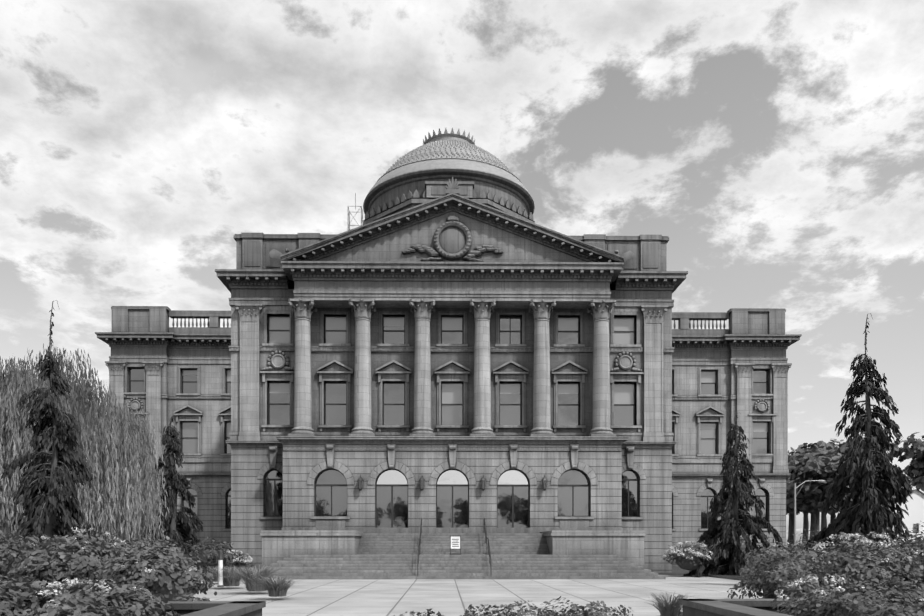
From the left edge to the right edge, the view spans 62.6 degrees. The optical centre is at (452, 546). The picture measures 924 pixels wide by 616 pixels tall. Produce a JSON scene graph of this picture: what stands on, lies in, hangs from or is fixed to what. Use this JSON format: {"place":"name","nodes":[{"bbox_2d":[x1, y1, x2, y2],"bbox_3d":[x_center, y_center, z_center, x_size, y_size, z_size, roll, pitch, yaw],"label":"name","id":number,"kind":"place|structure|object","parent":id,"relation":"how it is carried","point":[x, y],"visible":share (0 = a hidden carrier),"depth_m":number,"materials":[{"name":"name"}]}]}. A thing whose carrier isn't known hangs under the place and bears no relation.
{"place":"outdoors","nodes":[
{"label":"outdoors","id":0,"kind":"place"},
{"bbox_2d":[0,0,923,546],"label":"sky","id":1,"kind":"structure","parent":0,"point":[776,147],"materials":[{"name":"white"}]},
{"bbox_2d":[193,575,762,615],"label":"plaza paving","id":2,"kind":"structure","parent":0,"point":[367,597],"depth_m":27.51,"materials":[{"name":"concrete"}]},
{"bbox_2d":[217,550,223,586],"bbox_3d":[-9.380,0.866,30.724,0.260,1.500,0.247,0,0,-1],"label":"bollard light","id":3,"kind":"object","parent":2,"relation":"on","point":[220,566],"visible":1,"depth_m":30.66,"materials":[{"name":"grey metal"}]},
{"bbox_2d":[658,547,787,574],"bbox_3d":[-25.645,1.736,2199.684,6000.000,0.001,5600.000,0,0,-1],"label":"ground","id":4,"kind":"structure","parent":0,"point":[677,570],"depth_m":52.08,"materials":[{"name":"grey concrete"}]},
{"bbox_2d":[1,300,92,584],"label":"conifer","id":5,"kind":"object","parent":4,"relation":"on","point":[46,476],"visible":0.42,"depth_m":29.38,"materials":[{"name":"black plant"}]},
{"bbox_2d":[0,343,168,552],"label":"weeping willow","id":6,"kind":"object","parent":4,"relation":"on","point":[119,496],"visible":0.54,"depth_m":36.14,"materials":[{"name":"grey plant"}]},
{"bbox_2d":[140,415,205,568],"bbox_3d":[-15.898,-1.569,43.421,4.715,11.983,5.109,0,0,-1],"label":"conifer","id":7,"kind":"object","parent":4,"relation":"on","point":[180,532],"visible":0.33,"depth_m":43.41,"materials":[{"name":"black plant"}]},
{"bbox_2d":[162,601,265,615],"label":"planter wall","id":8,"kind":"structure","parent":4,"relation":"on","point":[217,608],"depth_m":12.52,"materials":[{"name":"concrete"}]},
{"bbox_2d":[121,573,744,615],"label":"flowers","id":9,"kind":"object","parent":4,"relation":"on","point":[731,577],"depth_m":40.34,"materials":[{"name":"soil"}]},
{"bbox_2d":[0,522,923,615],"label":"shrubs","id":10,"kind":"object","parent":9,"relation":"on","point":[68,558],"visible":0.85,"depth_m":16.99,"materials":[{"name":"grey plant"}]},
{"bbox_2d":[28,527,923,611],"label":"flowers","id":11,"kind":"object","parent":10,"relation":"on","point":[103,582],"visible":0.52,"depth_m":15.46,"materials":[{"name":"grey plant"}]},
{"bbox_2d":[224,540,713,570],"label":"bushes","id":12,"kind":"object","parent":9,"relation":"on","point":[689,557],"visible":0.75,"depth_m":43.44,"materials":[{"name":"grey plant"}]},
{"bbox_2d":[207,565,923,615],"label":"ornamental grasses","id":13,"kind":"object","parent":9,"relation":"on","point":[261,580],"visible":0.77,"depth_m":25.04,"materials":[{"name":"grey plant"}]},
{"bbox_2d":[95,127,801,578],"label":"courthouse","id":14,"kind":"structure","parent":4,"relation":"on","point":[449,321],"depth_m":50.56,"materials":[{"name":"sandstone"},{"name":"stone"},{"name":"glass"}]},
{"bbox_2d":[269,248,288,268],"bbox_3d":[-10.912,-18.949,50.229,2.465,1.530,0.668,0,0,-1],"label":"eagle","id":15,"kind":"object","parent":14,"relation":"on","point":[274,253],"visible":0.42,"depth_m":50.26,"materials":[{"name":"stone"}]},
{"bbox_2d":[348,193,362,229],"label":"roof mast","id":16,"kind":"object","parent":14,"relation":"on","point":[349,213],"visible":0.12,"depth_m":75.13,"materials":[{"name":"grey metal"}]},
{"bbox_2d":[357,474,363,490],"bbox_3d":[-5.863,-4.075,48.304,0.387,1.021,0.540,0,0,-24],"label":"lantern","id":17,"kind":"object","parent":14,"relation":"attached to","point":[360,480],"visible":1,"depth_m":48.13,"materials":[{"name":"grey metal"}]},
{"bbox_2d":[417,518,421,575],"bbox_3d":[-1.887,-0.018,44.013,0.100,3.507,7.545,0,0,-1],"label":"handrail","id":18,"kind":"object","parent":14,"relation":"on","point":[419,543],"visible":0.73,"depth_m":42.86,"materials":[{"name":"grey metal"}]},
{"bbox_2d":[419,476,424,490],"bbox_3d":[-1.963,-4.075,48.350,0.387,1.021,0.540,0,0,-24],"label":"lantern","id":19,"kind":"object","parent":14,"relation":"attached to","point":[421,483],"visible":1,"depth_m":48.19,"materials":[{"name":"grey metal"}]},
{"bbox_2d":[449,536,460,554],"bbox_3d":[0.170,-0.084,43.439,0.680,1.080,0.440,0,0,-1],"label":"sign stand","id":20,"kind":"object","parent":14,"relation":"on","point":[455,542],"visible":1,"depth_m":43.43,"materials":[{"name":"grey"}]},
{"bbox_2d":[480,475,486,490],"bbox_3d":[1.937,-4.075,48.397,0.387,1.021,0.540,0,0,-24],"label":"lantern","id":21,"kind":"object","parent":14,"relation":"attached to","point":[483,480],"visible":1,"depth_m":48.23,"materials":[{"name":"grey metal"}]},
{"bbox_2d":[483,518,491,575],"bbox_3d":[2.012,-0.018,44.060,0.100,3.507,7.545,0,0,-1],"label":"handrail","id":22,"kind":"object","parent":14,"relation":"on","point":[486,538],"visible":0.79,"depth_m":44.36,"materials":[{"name":"grey metal"}]},
{"bbox_2d":[541,475,547,490],"bbox_3d":[5.836,-4.075,48.443,0.387,1.021,0.540,0,0,-24],"label":"lantern","id":23,"kind":"object","parent":14,"relation":"attached to","point":[544,480],"visible":1,"depth_m":48.27,"materials":[{"name":"grey metal"}]},
{"bbox_2d":[614,250,634,270],"bbox_3d":[10.886,-18.949,50.489,2.465,1.530,0.668,0,0,-1],"label":"eagle","id":24,"kind":"object","parent":14,"relation":"on","point":[628,255],"visible":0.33,"depth_m":50.53,"materials":[{"name":"stone"}]},
{"bbox_2d":[683,413,784,577],"bbox_3d":[16.099,-1.621,43.737,6.501,12.284,4.777,0,0,-24],"label":"conifer","id":25,"kind":"object","parent":4,"relation":"on","point":[743,521],"visible":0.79,"depth_m":43.52,"materials":[{"name":"black plant"}]},
{"bbox_2d":[679,599,923,615],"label":"planter wall","id":26,"kind":"structure","parent":4,"relation":"on","point":[727,607],"depth_m":12.79,"materials":[{"name":"concrete"}]},
{"bbox_2d":[794,480,824,542],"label":"street lamp","id":27,"kind":"object","parent":4,"relation":"on","point":[795,487],"visible":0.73,"depth_m":82.23,"materials":[{"name":"silver metal"}]},
{"bbox_2d":[786,430,923,543],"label":"trees","id":28,"kind":"object","parent":4,"relation":"on","point":[818,460],"visible":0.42,"depth_m":101.65,"materials":[{"name":"black plant"}]},
{"bbox_2d":[804,313,918,560],"bbox_3d":[16.760,-2.556,30.258,5.532,13.379,5.030,0,0,28],"label":"conifer","id":29,"kind":"object","parent":4,"relation":"on","point":[871,508],"visible":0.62,"depth_m":29.77,"materials":[{"name":"black plant"}]},
{"bbox_2d":[887,486,923,541],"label":"house","id":30,"kind":"structure","parent":0,"point":[915,507],"depth_m":128.78,"materials":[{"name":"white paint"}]}
]}

